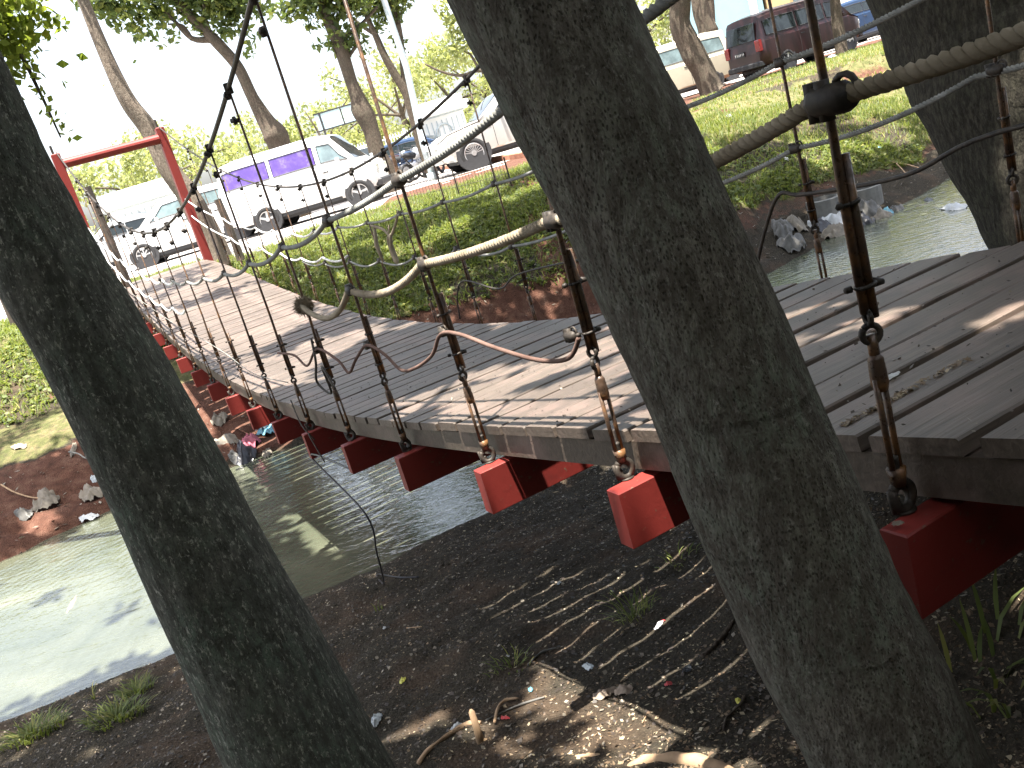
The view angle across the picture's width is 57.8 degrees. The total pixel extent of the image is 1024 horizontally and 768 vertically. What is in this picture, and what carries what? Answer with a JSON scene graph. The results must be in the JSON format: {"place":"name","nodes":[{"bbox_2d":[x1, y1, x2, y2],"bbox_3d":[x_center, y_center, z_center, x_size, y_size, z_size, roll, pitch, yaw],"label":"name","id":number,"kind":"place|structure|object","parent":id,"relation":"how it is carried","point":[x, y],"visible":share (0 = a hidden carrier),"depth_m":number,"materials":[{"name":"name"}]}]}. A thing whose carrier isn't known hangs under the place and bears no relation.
{"place":"outdoors","nodes":[
{"label":"outdoors","id":0,"kind":"place"},
{"bbox_2d":[97,178,173,221],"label":"gate pavilion","id":1,"kind":"structure","parent":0,"point":[143,198],"depth_m":32.98,"materials":[{"name":"paint"}]},
{"bbox_2d":[4,0,667,231],"label":"sky","id":2,"kind":"structure","parent":0,"point":[181,84],"materials":[{"name":"white"}]},
{"bbox_2d":[408,93,467,136],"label":"gate pavilion","id":3,"kind":"structure","parent":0,"point":[447,116],"depth_m":37.68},
{"bbox_2d":[0,178,987,721],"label":"river","id":4,"kind":"structure","parent":0,"point":[312,520],"depth_m":7.96,"materials":[{"name":"liquid"}]},
{"bbox_2d":[228,449,242,464],"bbox_3d":[-3.108,0.840,10.488,0.267,0.202,0.118,-4,19,39],"label":"rag","id":5,"kind":"object","parent":4,"relation":"on","point":[232,455],"visible":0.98,"depth_m":10.48,"materials":[{"name":"grey fabric"}]},
{"bbox_2d":[262,448,271,457],"bbox_3d":[-2.788,0.767,10.551,0.124,0.075,0.293,-17,15,0],"label":"rag","id":6,"kind":"object","parent":4,"relation":"on","point":[266,452],"visible":1,"depth_m":10.49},
{"bbox_2d":[806,194,838,219],"bbox_3d":[4.620,-2.532,13.674,0.500,0.430,0.500,-17,15,0],"label":"concrete ring","id":7,"kind":"object","parent":4,"relation":"on","point":[825,205],"visible":0.45,"depth_m":13.44,"materials":[{"name":"concrete"}]},
{"bbox_2d":[821,222,844,239],"bbox_3d":[4.533,-2.159,13.035,0.398,0.211,0.496,-3,20,41],"label":"bag","id":8,"kind":"object","parent":4,"relation":"on","point":[833,230],"visible":0.77,"depth_m":12.99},
{"bbox_2d":[861,213,875,225],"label":"bag","id":9,"kind":"object","parent":4,"relation":"on","point":[866,219],"visible":0.45,"depth_m":13.17,"materials":[{"name":"grey plastic"}]},
{"bbox_2d":[857,184,883,204],"bbox_3d":[5.308,-2.756,13.980,0.540,0.430,0.540,-17,15,0],"label":"concrete ring","id":10,"kind":"object","parent":4,"relation":"on","point":[874,193],"visible":0.25,"depth_m":13.72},
{"bbox_2d":[889,204,903,210],"bbox_3d":[5.605,-2.579,13.574,0.201,0.104,0.338,-17,15,0],"label":"rag","id":11,"kind":"object","parent":4,"relation":"on","point":[897,208],"visible":0.89,"depth_m":13.50,"materials":[{"name":"grey fabric"}]},
{"bbox_2d":[940,202,967,210],"bbox_3d":[5.987,-2.418,12.562,0.258,0.083,0.452,-17,15,0],"label":"floating bag","id":12,"kind":"object","parent":4,"relation":"on","point":[954,206],"visible":0.99,"depth_m":12.49,"materials":[{"name":"white plastic"}]},
{"bbox_2d":[0,35,1023,767],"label":"ground","id":13,"kind":"structure","parent":0,"point":[46,437],"depth_m":4.85,"materials":[{"name":"soil"}]},
{"bbox_2d":[0,299,14,324],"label":"fence post","id":14,"kind":"object","parent":13,"relation":"on","point":[11,321],"visible":0.12,"depth_m":14.87,"materials":[{"name":"metal"}]},
{"bbox_2d":[11,443,26,449],"bbox_3d":[-5.936,0.752,11.160,0.204,0.077,0.102,-17,15,0],"label":"rag","id":15,"kind":"object","parent":13,"relation":"on","point":[19,445],"visible":1,"depth_m":11.14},
{"bbox_2d":[0,484,37,498],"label":"root","id":16,"kind":"object","parent":13,"relation":"on","point":[2,485],"visible":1,"depth_m":10.40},
{"bbox_2d":[14,507,33,520],"bbox_3d":[-5.316,1.403,10.092,0.202,0.152,0.137,-17,15,0],"label":"sandal","id":17,"kind":"object","parent":13,"relation":"on","point":[22,514],"visible":1,"depth_m":10.06,"materials":[{"name":"grey plastic"}]},
{"bbox_2d":[0,702,72,751],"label":"grass tuft","id":18,"kind":"object","parent":13,"relation":"on","point":[31,730],"visible":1,"depth_m":5.43,"materials":[{"name":"plant"}]},
{"bbox_2d":[31,487,59,510],"bbox_3d":[-5.181,1.262,10.302,0.254,0.183,0.324,-17,15,0],"label":"rag heap","id":19,"kind":"object","parent":13,"relation":"on","point":[47,498],"visible":1,"depth_m":10.28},
{"bbox_2d":[0,0,107,142],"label":"leafy tree","id":20,"kind":"object","parent":13,"relation":"on","point":[14,50],"visible":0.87,"depth_m":6.86,"materials":[{"name":"green plant"}]},
{"bbox_2d":[70,442,76,456],"bbox_3d":[-5.217,0.782,11.029,0.064,0.122,0.277,-17,15,0],"label":"rag","id":21,"kind":"object","parent":13,"relation":"on","point":[73,447],"visible":1,"depth_m":11.03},
{"bbox_2d":[79,513,98,521],"bbox_3d":[-4.593,1.428,10.028,0.260,0.080,0.132,-17,15,0],"label":"plastic sheet","id":22,"kind":"object","parent":13,"relation":"on","point":[90,516],"visible":1,"depth_m":10.00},
{"bbox_2d":[66,160,114,223],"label":"tree","id":23,"kind":"object","parent":13,"relation":"on","point":[90,172],"visible":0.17,"depth_m":43.91,"materials":[{"name":"green plant"}]},
{"bbox_2d":[79,483,102,501],"bbox_3d":[-4.686,1.206,10.316,0.342,0.205,0.239,-6,19,36],"label":"rag heap","id":24,"kind":"object","parent":13,"relation":"on","point":[88,492],"visible":0.92,"depth_m":10.26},
{"bbox_2d":[84,186,132,286],"bbox_3d":[-6.157,-2.170,14.226,0.149,1.753,0.138,-22,16,-21],"label":"timber post","id":25,"kind":"object","parent":13,"relation":"on","point":[105,230],"visible":0.55,"depth_m":14.16,"materials":[{"name":"wood"}]},
{"bbox_2d":[75,691,157,732],"bbox_3d":[-2.231,1.860,5.243,0.491,0.136,0.459,-17,15,0],"label":"grass tuft","id":26,"kind":"object","parent":13,"relation":"on","point":[118,711],"visible":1,"depth_m":5.27,"materials":[{"name":"plant"}]},
{"bbox_2d":[93,213,147,266],"bbox_3d":[-12.120,-4.402,29.000,4.400,1.488,1.960,-23,16,-23],"label":"parked car","id":27,"kind":"object","parent":13,"relation":"on","point":[135,222],"visible":0.09,"depth_m":28.20,"materials":[{"name":"grey paint"}]},
{"bbox_2d":[84,155,157,227],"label":"tree","id":28,"kind":"object","parent":13,"relation":"on","point":[107,191],"visible":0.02,"depth_m":45.17,"materials":[{"name":"green plant"}]},
{"bbox_2d":[49,120,213,260],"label":"bridge gate","id":29,"kind":"structure","parent":13,"relation":"on","point":[160,137],"depth_m":14.72,"materials":[{"name":"metal"}]},
{"bbox_2d":[108,668,159,698],"bbox_3d":[-2.270,1.846,5.606,0.333,0.103,0.326,-17,15,0],"label":"grass tuft","id":30,"kind":"object","parent":13,"relation":"on","point":[137,688],"visible":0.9,"depth_m":5.64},
{"bbox_2d":[68,119,216,232],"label":"tree","id":31,"kind":"object","parent":13,"relation":"on","point":[131,157],"visible":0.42,"depth_m":42.37,"materials":[{"name":"green plant"}]},
{"bbox_2d":[77,0,231,261],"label":"tree","id":32,"kind":"object","parent":13,"relation":"on","point":[139,116],"visible":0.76,"depth_m":15.72,"materials":[{"name":"brown plant"}]},
{"bbox_2d":[116,182,255,268],"bbox_3d":[-8.074,-4.091,23.418,3.800,1.568,1.880,-18,15,-7],"label":"parked car","id":33,"kind":"object","parent":13,"relation":"on","point":[162,211],"visible":0.42,"depth_m":22.61,"materials":[{"name":"white paint"}]},
{"bbox_2d":[70,0,311,217],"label":"tree","id":34,"kind":"object","parent":13,"relation":"on","point":[274,131],"visible":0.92,"depth_m":24.73,"materials":[{"name":"green plant"}]},
{"bbox_2d":[114,128,267,190],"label":"tree","id":35,"kind":"object","parent":13,"relation":"on","point":[253,149],"visible":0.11,"depth_m":48.23,"materials":[{"name":"green plant"}]},
{"bbox_2d":[0,51,395,767],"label":"shade tree","id":36,"kind":"object","parent":13,"relation":"on","point":[266,679],"visible":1,"depth_m":1.75,"materials":[{"name":"grey plant"}]},
{"bbox_2d":[196,200,229,264],"bbox_3d":[-4.918,-2.486,15.291,0.169,1.106,0.158,-22,16,-21],"label":"timber post","id":37,"kind":"object","parent":13,"relation":"on","point":[216,237],"visible":0.66,"depth_m":15.25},
{"bbox_2d":[210,412,228,425],"bbox_3d":[-3.549,0.411,11.254,0.236,0.171,0.199,-17,15,0],"label":"rag","id":38,"kind":"object","parent":13,"relation":"on","point":[219,419],"visible":1,"depth_m":11.20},
{"bbox_2d":[214,433,238,444],"bbox_3d":[-3.334,0.657,10.818,0.372,0.151,0.120,-12,16,17],"label":"rag","id":39,"kind":"object","parent":13,"relation":"on","point":[231,438],"visible":0.97,"depth_m":10.79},
{"bbox_2d":[214,198,244,260],"bbox_3d":[-4.685,-2.560,15.404,0.149,1.056,0.138,-24,16,-24],"label":"timber post","id":40,"kind":"object","parent":13,"relation":"on","point":[220,211],"visible":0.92,"depth_m":15.36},
{"bbox_2d":[236,440,256,465],"bbox_3d":[-3.029,0.775,10.530,0.235,0.305,0.375,-17,15,0],"label":"bag","id":41,"kind":"object","parent":13,"relation":"on","point":[246,454],"visible":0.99,"depth_m":10.48,"materials":[{"name":"black plastic"}]},
{"bbox_2d":[242,433,260,447],"bbox_3d":[-3.022,0.676,10.650,0.236,0.205,0.290,-17,15,0],"label":"cloth","id":42,"kind":"object","parent":13,"relation":"on","point":[249,440],"visible":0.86,"depth_m":10.64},
{"bbox_2d":[205,110,315,164],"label":"tree","id":43,"kind":"object","parent":13,"relation":"on","point":[236,128],"visible":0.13,"depth_m":55.74,"materials":[{"name":"green plant"}]},
{"bbox_2d":[256,424,273,434],"bbox_3d":[-2.881,0.514,10.937,0.346,0.132,0.202,-11,16,19],"label":"bag","id":44,"kind":"object","parent":13,"relation":"on","point":[268,429],"visible":0.54,"depth_m":10.88,"materials":[{"name":"blue plastic"}]},
{"bbox_2d":[209,121,349,177],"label":"tree","id":45,"kind":"object","parent":13,"relation":"on","point":[293,139],"visible":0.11,"depth_m":50.47,"materials":[{"name":"green plant"}]},
{"bbox_2d":[217,134,390,231],"bbox_3d":[-4.951,-4.813,22.129,3.880,1.848,1.920,-15,15,6],"label":"passenger van","id":46,"kind":"object","parent":13,"relation":"on","point":[332,155],"visible":0.82,"depth_m":21.36,"materials":[{"name":"white paint"}]},
{"bbox_2d":[268,0,400,193],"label":"tree","id":47,"kind":"object","parent":13,"relation":"on","point":[340,42],"visible":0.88,"depth_m":23.48,"materials":[{"name":"brown plant"}]},
{"bbox_2d":[312,103,356,134],"bbox_3d":[-5.693,-8.153,32.488,1.645,3.019,0.145,-18,15,-5],"label":"sign board","id":48,"kind":"object","parent":13,"relation":"on","point":[329,119],"visible":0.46,"depth_m":32.16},
{"bbox_2d":[285,80,385,147],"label":"tree","id":49,"kind":"object","parent":13,"relation":"on","point":[356,138],"visible":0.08,"depth_m":51.43,"materials":[{"name":"green plant"}]},
{"bbox_2d":[307,82,427,145],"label":"tree","id":50,"kind":"object","parent":13,"relation":"on","point":[321,109],"visible":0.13,"depth_m":54.47,"materials":[{"name":"green plant"}]},
{"bbox_2d":[371,713,381,726],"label":"plastic bag","id":51,"kind":"object","parent":13,"relation":"on","point":[375,719],"visible":0.85,"depth_m":3.99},
{"bbox_2d":[351,128,411,147],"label":"railing fence","id":52,"kind":"object","parent":13,"relation":"on","point":[393,137],"visible":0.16,"depth_m":42.62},
{"bbox_2d":[353,0,438,178],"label":"tree","id":53,"kind":"object","parent":13,"relation":"on","point":[397,11],"visible":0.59,"depth_m":26.17,"materials":[{"name":"brown plant"}]},
{"bbox_2d":[318,34,479,142],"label":"tree","id":54,"kind":"object","parent":13,"relation":"on","point":[417,75],"visible":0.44,"depth_m":48.52,"materials":[{"name":"green plant"}]},
{"bbox_2d":[389,150,420,180],"bbox_3d":[-3.736,-6.673,28.857,1.840,1.046,0.669,-20,15,-11],"label":"motorcycle","id":55,"kind":"object","parent":13,"relation":"on","point":[417,176],"visible":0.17,"depth_m":28.91,"materials":[{"name":"grey paint"}]},
{"bbox_2d":[390,145,424,177],"bbox_3d":[-3.294,-6.698,28.478,1.840,1.046,0.669,-25,17,-28],"label":"motorcycle","id":56,"kind":"object","parent":13,"relation":"on","point":[399,159],"visible":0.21,"depth_m":28.39,"materials":[{"name":"grey paint"}]},
{"bbox_2d":[381,0,438,180],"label":"lamp post","id":57,"kind":"object","parent":13,"relation":"on","point":[431,174],"visible":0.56,"depth_m":23.63,"materials":[{"name":"metal"}]},
{"bbox_2d":[384,135,445,166],"bbox_3d":[-4.322,-8.888,36.727,4.400,1.488,1.960,-14,15,11],"label":"parked car","id":58,"kind":"object","parent":13,"relation":"on","point":[402,144],"visible":0.06,"depth_m":35.83,"materials":[{"name":"blue paint"}]},
{"bbox_2d":[400,140,437,182],"bbox_3d":[-2.845,-6.726,28.099,0.669,1.046,1.840,-5,19,37],"label":"motorcycle","id":59,"kind":"object","parent":13,"relation":"on","point":[414,155],"visible":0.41,"depth_m":27.77,"materials":[{"name":"white paint"}]},
{"bbox_2d":[420,137,444,177],"bbox_3d":[-2.429,-6.743,27.716,0.669,1.046,1.840,-11,16,20],"label":"motorcycle","id":60,"kind":"object","parent":13,"relation":"on","point":[442,170],"visible":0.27,"depth_m":28.11,"materials":[{"name":"grey paint"}]},
{"bbox_2d":[385,29,484,117],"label":"tree","id":61,"kind":"object","parent":13,"relation":"on","point":[437,84],"visible":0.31,"depth_m":55.76,"materials":[{"name":"green plant"}]},
{"bbox_2d":[417,720,481,764],"bbox_3d":[-0.248,1.333,3.483,0.299,0.049,0.072,-27,18,-33],"label":"root","id":62,"kind":"object","parent":13,"relation":"on","point":[457,728],"visible":0.84,"depth_m":3.50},
{"bbox_2d":[411,40,492,113],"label":"tree","id":63,"kind":"object","parent":13,"relation":"on","point":[482,93],"visible":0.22,"depth_m":56.12,"materials":[{"name":"green plant"}]},
{"bbox_2d":[425,0,491,90],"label":"tree","id":64,"kind":"object","parent":13,"relation":"on","point":[449,19],"visible":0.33,"depth_m":31.04,"materials":[{"name":"green plant"}]},
{"bbox_2d":[405,157,511,204],"bbox_3d":[-0.912,-3.269,15.397,1.781,0.699,0.030,-16,15,4],"label":"wire fence","id":65,"kind":"object","parent":13,"relation":"on","point":[455,183],"visible":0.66,"depth_m":15.37,"materials":[{"name":"metal"}]},
{"bbox_2d":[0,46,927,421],"bbox_3d":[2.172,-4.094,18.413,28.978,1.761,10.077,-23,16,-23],"label":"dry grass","id":66,"kind":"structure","parent":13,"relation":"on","point":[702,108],"depth_m":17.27,"materials":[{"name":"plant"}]},
{"bbox_2d":[0,94,931,426],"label":"grass","id":67,"kind":"structure","parent":13,"relation":"on","point":[736,116],"depth_m":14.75,"materials":[{"name":"plant"}]},
{"bbox_2d":[425,94,517,172],"bbox_3d":[0.125,-6.747,23.853,4.850,1.762,2.140,-19,15,-9],"label":"parked car","id":68,"kind":"object","parent":13,"relation":"on","point":[471,155],"visible":0.3,"depth_m":22.85,"materials":[{"name":"silver paint"}]},
{"bbox_2d":[1,134,945,540],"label":"flood debris","id":69,"kind":"object","parent":13,"relation":"on","point":[447,306],"visible":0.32,"depth_m":12.04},
{"bbox_2d":[469,709,486,743],"bbox_3d":[-0.130,1.265,3.401,0.052,0.149,0.054,-26,18,-31],"label":"root","id":70,"kind":"object","parent":13,"relation":"on","point":[479,736],"visible":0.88,"depth_m":3.39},
{"bbox_2d":[439,151,524,169],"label":"kerb","id":71,"kind":"structure","parent":13,"relation":"on","point":[512,156],"depth_m":22.68,"materials":[{"name":"concrete"}]},
{"bbox_2d":[478,643,532,677],"bbox_3d":[-0.009,1.200,4.001,0.246,0.064,0.251,-7,18,32],"label":"grass tuft","id":72,"kind":"object","parent":13,"relation":"on","point":[515,657],"visible":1,"depth_m":4.02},
{"bbox_2d":[493,697,518,722],"bbox_3d":[-0.046,1.258,3.584,0.070,0.038,0.177,-7,18,33],"label":"root","id":73,"kind":"object","parent":13,"relation":"on","point":[504,700],"visible":1,"depth_m":3.63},
{"bbox_2d":[0,465,1022,767],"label":"soil crumbs","id":74,"kind":"object","parent":13,"relation":"on","point":[670,731],"visible":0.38,"depth_m":4.36,"materials":[{"name":"soil"}]},
{"bbox_2d":[0,465,1023,767],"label":"leaf litter","id":75,"kind":"object","parent":13,"relation":"on","point":[968,611],"visible":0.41,"depth_m":3.18,"materials":[{"name":"plant"}]},
{"bbox_2d":[485,696,544,720],"bbox_3d":[0.012,1.250,3.585,0.244,0.027,0.040,-18,15,-5],"label":"stick","id":76,"kind":"object","parent":13,"relation":"on","point":[518,705],"visible":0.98,"depth_m":3.59,"materials":[{"name":"wood"}]},
{"bbox_2d":[56,0,1023,619],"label":"suspension footbridge","id":77,"kind":"object","parent":13,"relation":"on","point":[546,404],"visible":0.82,"depth_m":2.79,"materials":[{"name":"brown wood"}]},
{"bbox_2d":[310,453,418,584],"bbox_3d":[-0.855,0.857,5.428,0.326,1.232,1.495,-17,15,-2],"label":"cord","id":78,"kind":"object","parent":77,"relation":"hanging from","point":[348,494],"visible":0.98,"depth_m":5.08,"materials":[{"name":"black plastic"}]},
{"bbox_2d":[527,647,555,665],"bbox_3d":[0.116,1.178,4.027,0.170,0.033,0.054,-28,19,-35],"label":"stick","id":79,"kind":"object","parent":13,"relation":"on","point":[541,652],"visible":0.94,"depth_m":4.05,"materials":[{"name":"wood"}]},
{"bbox_2d":[582,662,593,670],"bbox_3d":[0.302,1.133,3.723,0.030,0.045,0.109,-22,16,-19],"label":"plastic strip","id":80,"kind":"object","parent":13,"relation":"on","point":[587,666],"visible":1,"depth_m":3.70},
{"bbox_2d":[575,753,610,757],"bbox_3d":[0.261,1.204,2.999,0.137,0.027,0.016,-7,18,33],"label":"root","id":81,"kind":"object","parent":13,"relation":"on","point":[587,755],"visible":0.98,"depth_m":3.00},
{"bbox_2d":[592,686,615,699],"bbox_3d":[0.341,1.143,3.434,0.098,0.030,0.049,-14,15,8],"label":"dead leaf","id":82,"kind":"object","parent":13,"relation":"on","point":[600,694],"visible":1,"depth_m":3.43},
{"bbox_2d":[614,684,632,694],"bbox_3d":[0.401,1.115,3.377,0.088,0.048,0.052,-1,22,46],"label":"dead leaf","id":83,"kind":"object","parent":13,"relation":"on","point":[623,689],"visible":1,"depth_m":3.36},
{"bbox_2d":[595,584,661,623],"bbox_3d":[0.493,0.960,3.971,0.323,0.134,0.365,-17,15,0],"label":"grass tuft","id":84,"kind":"object","parent":13,"relation":"on","point":[631,614],"visible":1,"depth_m":4.00,"materials":[{"name":"plant"}]},
{"bbox_2d":[635,0,673,46],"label":"tree","id":85,"kind":"object","parent":13,"relation":"on","point":[661,23],"visible":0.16,"depth_m":50.44,"materials":[{"name":"green plant"}]},
{"bbox_2d":[651,22,673,45],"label":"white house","id":86,"kind":"structure","parent":13,"relation":"on","point":[659,44],"depth_m":59.30,"materials":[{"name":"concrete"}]},
{"bbox_2d":[655,540,700,570],"bbox_3d":[0.806,0.824,4.449,0.258,0.088,0.222,0,22,47],"label":"grass tuft","id":87,"kind":"object","parent":13,"relation":"on","point":[668,556],"visible":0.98,"depth_m":4.49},
{"bbox_2d":[627,751,733,767],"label":"root","id":88,"kind":"object","parent":13,"relation":"on","point":[690,759],"visible":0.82,"depth_m":2.75,"materials":[{"name":"wood"}]},
{"bbox_2d":[682,664,691,672],"bbox_3d":[0.627,1.014,3.318,0.032,0.026,0.072,-11,16,20],"label":"plastic scrap","id":89,"kind":"object","parent":13,"relation":"on","point":[687,668],"visible":1,"depth_m":3.30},
{"bbox_2d":[656,30,729,93],"bbox_3d":[5.456,-10.664,31.824,4.250,1.918,1.910,-14,15,9],"label":"parked minivan","id":90,"kind":"object","parent":13,"relation":"on","point":[714,45],"visible":0.13,"depth_m":30.95,"materials":[{"name":"beige paint"}]},
{"bbox_2d":[669,0,725,95],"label":"tree","id":91,"kind":"object","parent":13,"relation":"on","point":[696,59],"visible":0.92,"depth_m":27.09,"materials":[{"name":"brown plant"}]},
{"bbox_2d":[691,0,727,81],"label":"tree","id":92,"kind":"object","parent":13,"relation":"on","point":[703,11],"visible":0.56,"depth_m":35.73,"materials":[{"name":"brown plant"}]},
{"bbox_2d":[700,619,734,657],"bbox_3d":[0.752,0.930,3.390,0.199,0.052,0.022,-27,18,-34],"label":"stick","id":93,"kind":"object","parent":13,"relation":"on","point":[723,635],"visible":1,"depth_m":3.39,"materials":[{"name":"wood"}]},
{"bbox_2d":[447,0,993,767],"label":"shade tree","id":94,"kind":"object","parent":13,"relation":"on","point":[851,666],"visible":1,"depth_m":1.19,"materials":[{"name":"grey plant"}]},
{"bbox_2d":[726,73,741,80],"bbox_3d":[9.470,-13.176,37.361,4.400,1.488,1.960,-20,15,-14],"label":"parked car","id":95,"kind":"object","parent":13,"relation":"on","point":[732,77],"visible":0.04,"depth_m":36.38,"materials":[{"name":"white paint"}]},
{"bbox_2d":[723,682,749,730],"bbox_3d":[0.713,1.005,2.918,0.035,0.029,0.238,-4,19,39],"label":"stick","id":96,"kind":"object","parent":13,"relation":"on","point":[736,707],"visible":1,"depth_m":2.90,"materials":[{"name":"wood"}]},
{"bbox_2d":[771,218,793,237],"bbox_3d":[3.826,-2.182,13.077,0.315,0.328,0.494,-12,16,18],"label":"rag","id":97,"kind":"object","parent":13,"relation":"on","point":[782,228],"visible":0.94,"depth_m":12.98,"materials":[{"name":"grey fabric"}]},
{"bbox_2d":[776,233,806,252],"bbox_3d":[3.801,-1.937,12.672,0.384,0.281,0.420,-10,16,22],"label":"bag","id":98,"kind":"object","parent":13,"relation":"on","point":[791,242],"visible":0.97,"depth_m":12.57,"materials":[{"name":"grey plastic"}]},
{"bbox_2d":[724,0,862,77],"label":"passenger van","id":99,"kind":"object","parent":13,"relation":"on","point":[751,48],"visible":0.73,"depth_m":28.21,"materials":[{"name":"red paint"}]},
{"bbox_2d":[786,214,808,231],"bbox_3d":[3.981,-2.264,13.183,0.361,0.302,0.362,-17,15,0],"label":"bag","id":100,"kind":"object","parent":13,"relation":"on","point":[798,224],"visible":0.65,"depth_m":13.08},
{"bbox_2d":[814,218,829,231],"bbox_3d":[4.419,-2.241,13.191,0.276,0.252,0.285,-17,15,0],"label":"bag","id":101,"kind":"object","parent":13,"relation":"on","point":[822,224],"visible":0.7,"depth_m":13.13,"materials":[{"name":"grey plastic"}]},
{"bbox_2d":[822,211,842,223],"bbox_3d":[4.644,-2.343,13.294,0.424,0.249,0.237,-7,18,31],"label":"bag","id":102,"kind":"object","parent":13,"relation":"on","point":[831,218],"visible":0.54,"depth_m":13.25,"materials":[{"name":"white plastic"}]},
{"bbox_2d":[830,0,848,54],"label":"tree","id":103,"kind":"object","parent":13,"relation":"on","point":[837,23],"visible":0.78,"depth_m":27.82,"materials":[{"name":"brown plant"}]},
{"bbox_2d":[841,0,878,41],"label":"parked car","id":104,"kind":"object","parent":13,"relation":"on","point":[860,9],"visible":0.15,"depth_m":34.78,"materials":[{"name":"blue paint"}]},
{"bbox_2d":[870,208,891,219],"bbox_3d":[5.315,-2.444,13.354,0.385,0.206,0.334,-9,17,27],"label":"sack","id":105,"kind":"object","parent":13,"relation":"on","point":[881,213],"visible":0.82,"depth_m":13.30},
{"bbox_2d":[859,199,880,216],"bbox_3d":[5.214,-2.586,13.559,0.414,0.290,0.376,-17,15,0],"label":"sack","id":106,"kind":"object","parent":105,"relation":"on","point":[870,207],"visible":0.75,"depth_m":13.49,"materials":[{"name":"grey plastic"}]},
{"bbox_2d":[866,0,1023,248],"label":"shade tree","id":107,"kind":"object","parent":13,"relation":"on","point":[977,173],"visible":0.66,"depth_m":3.95,"materials":[{"name":"grey plant"}]},
{"bbox_2d":[938,569,1023,718],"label":"grass tuft","id":108,"kind":"object","parent":13,"relation":"on","point":[968,636],"visible":0.73,"depth_m":2.31,"materials":[{"name":"plant"}]},
{"bbox_2d":[131,40,913,280],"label":"road","id":109,"kind":"structure","parent":0,"point":[861,49],"depth_m":20.26,"materials":[{"name":"asphalt"}]},
{"bbox_2d":[690,0,847,36],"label":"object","id":110,"kind":"structure","parent":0,"point":[727,12],"depth_m":47.02,"materials":[{"name":"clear glass"}]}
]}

